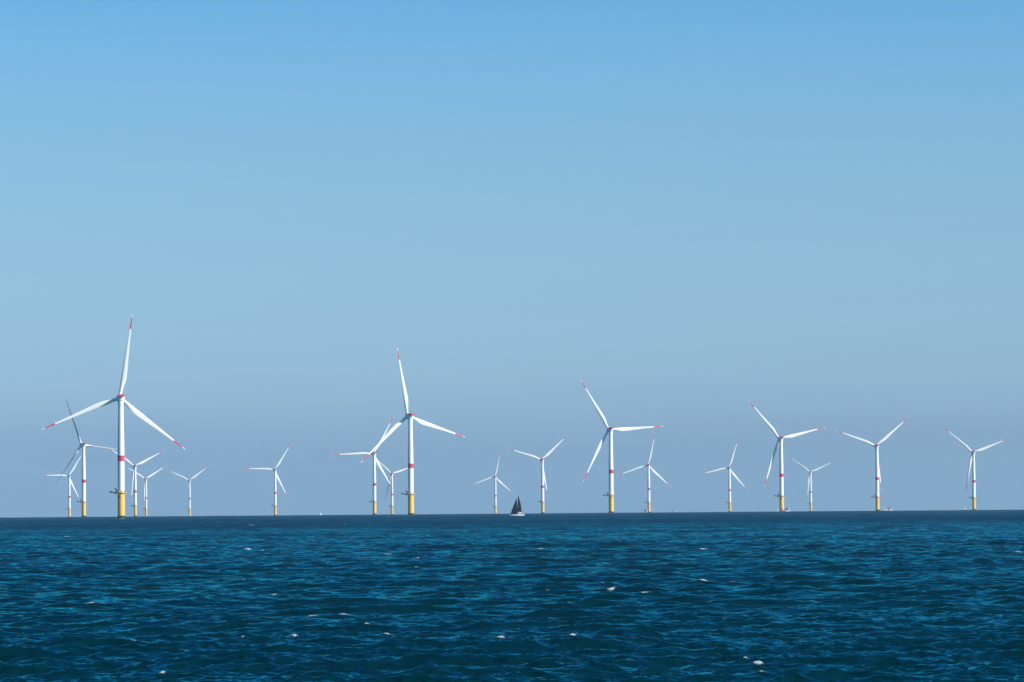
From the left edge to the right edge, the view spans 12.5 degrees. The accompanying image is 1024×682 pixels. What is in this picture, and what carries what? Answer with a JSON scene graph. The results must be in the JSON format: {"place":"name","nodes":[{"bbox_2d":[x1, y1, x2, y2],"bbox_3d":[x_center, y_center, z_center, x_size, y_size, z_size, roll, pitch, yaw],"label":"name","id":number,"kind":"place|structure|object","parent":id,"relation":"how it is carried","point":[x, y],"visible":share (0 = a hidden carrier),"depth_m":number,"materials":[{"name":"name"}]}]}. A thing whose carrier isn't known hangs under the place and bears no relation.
{"place":"outdoors","nodes":[
{"label":"outdoors","id":0,"kind":"place"},
{"bbox_2d":[0,510,1023,681],"bbox_3d":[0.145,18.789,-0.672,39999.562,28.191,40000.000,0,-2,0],"label":"sea","id":1,"kind":"structure","parent":0,"point":[871,596],"depth_m":275.18,"materials":[{"name":"liquid"}]},
{"bbox_2d":[48,455,81,516],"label":"wind turbine","id":2,"kind":"object","parent":1,"relation":"in","point":[69,496],"visible":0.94,"depth_m":12058.35,"materials":[{"name":"white metal"}]},
{"bbox_2d":[55,401,112,516],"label":"wind turbine","id":3,"kind":"object","parent":1,"relation":"in","point":[83,500],"visible":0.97,"depth_m":6905.14,"materials":[{"name":"white metal"}]},
{"bbox_2d":[43,318,184,517],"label":"wind turbine","id":4,"kind":"object","parent":1,"relation":"in","point":[120,400],"visible":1,"depth_m":4137.43,"materials":[{"name":"white metal"}]},
{"bbox_2d":[108,447,162,516],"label":"wind turbine","id":5,"kind":"object","parent":1,"relation":"in","point":[135,485],"visible":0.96,"depth_m":9871.87,"materials":[{"name":"white metal"}]},
{"bbox_2d":[125,466,164,515],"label":"wind turbine","id":6,"kind":"object","parent":1,"relation":"in","point":[145,493],"visible":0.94,"depth_m":13117.69,"materials":[{"name":"white metal"}]},
{"bbox_2d":[168,467,206,515],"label":"wind turbine","id":7,"kind":"object","parent":1,"relation":"in","point":[189,480],"visible":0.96,"depth_m":13710.80,"materials":[{"name":"white metal"}]},
{"bbox_2d":[244,444,290,514],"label":"wind turbine","id":8,"kind":"object","parent":1,"relation":"in","point":[275,495],"visible":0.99,"depth_m":10873.16,"materials":[{"name":"white metal"}]},
{"bbox_2d":[333,418,392,514],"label":"wind turbine","id":9,"kind":"object","parent":1,"relation":"in","point":[375,460],"visible":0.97,"depth_m":8174.89,"materials":[{"name":"white metal"}]},
{"bbox_2d":[378,461,417,513],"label":"wind turbine","id":10,"kind":"object","parent":1,"relation":"in","point":[390,478],"visible":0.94,"depth_m":12116.74,"materials":[{"name":"white metal"}]},
{"bbox_2d":[363,348,463,514],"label":"wind turbine","id":11,"kind":"object","parent":1,"relation":"in","point":[409,417],"visible":0.99,"depth_m":5020.03,"materials":[{"name":"white metal"}]},
{"bbox_2d":[472,455,509,513],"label":"wind turbine","id":12,"kind":"object","parent":1,"relation":"in","point":[495,500],"visible":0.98,"depth_m":13306.91,"materials":[{"name":"white metal"}]},
{"bbox_2d":[509,496,523,515],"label":"sailing yacht","id":13,"kind":"object","parent":1,"relation":"on","point":[516,510],"visible":0.94,"depth_m":3696.71,"materials":[{"name":"fabric"}]},
{"bbox_2d":[508,436,566,512],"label":"wind turbine","id":14,"kind":"object","parent":1,"relation":"in","point":[543,479],"visible":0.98,"depth_m":9292.10,"materials":[{"name":"white metal"}]},
{"bbox_2d":[581,381,661,512],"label":"wind turbine","id":15,"kind":"object","parent":1,"relation":"in","point":[611,495],"visible":0.98,"depth_m":5939.72,"materials":[{"name":"white metal"}]},
{"bbox_2d":[619,436,670,511],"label":"wind turbine","id":16,"kind":"object","parent":1,"relation":"in","point":[648,483],"visible":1,"depth_m":10508.46,"materials":[{"name":"white metal"}]},
{"bbox_2d":[703,441,745,511],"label":"wind turbine","id":17,"kind":"object","parent":1,"relation":"in","point":[729,482],"visible":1,"depth_m":11252.70,"materials":[{"name":"white metal"}]},
{"bbox_2d":[749,401,824,511],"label":"wind turbine","id":18,"kind":"object","parent":1,"relation":"in","point":[781,482],"visible":1,"depth_m":6797.22,"materials":[{"name":"white metal"}]},
{"bbox_2d":[790,457,833,510],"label":"wind turbine","id":19,"kind":"object","parent":1,"relation":"in","point":[810,481],"visible":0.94,"depth_m":12603.16,"materials":[{"name":"white metal"}]},
{"bbox_2d":[836,417,908,510],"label":"wind turbine","id":20,"kind":"object","parent":1,"relation":"in","point":[877,473],"visible":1,"depth_m":7675.61,"materials":[{"name":"white metal"}]},
{"bbox_2d":[945,428,1008,509],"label":"wind turbine","id":21,"kind":"object","parent":1,"relation":"in","point":[972,461],"visible":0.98,"depth_m":8644.21,"materials":[{"name":"white metal"}]},
{"bbox_2d":[0,0,1023,517],"label":"sky","id":22,"kind":"structure","parent":0,"point":[688,213],"materials":[{"name":"blue"}]}
]}

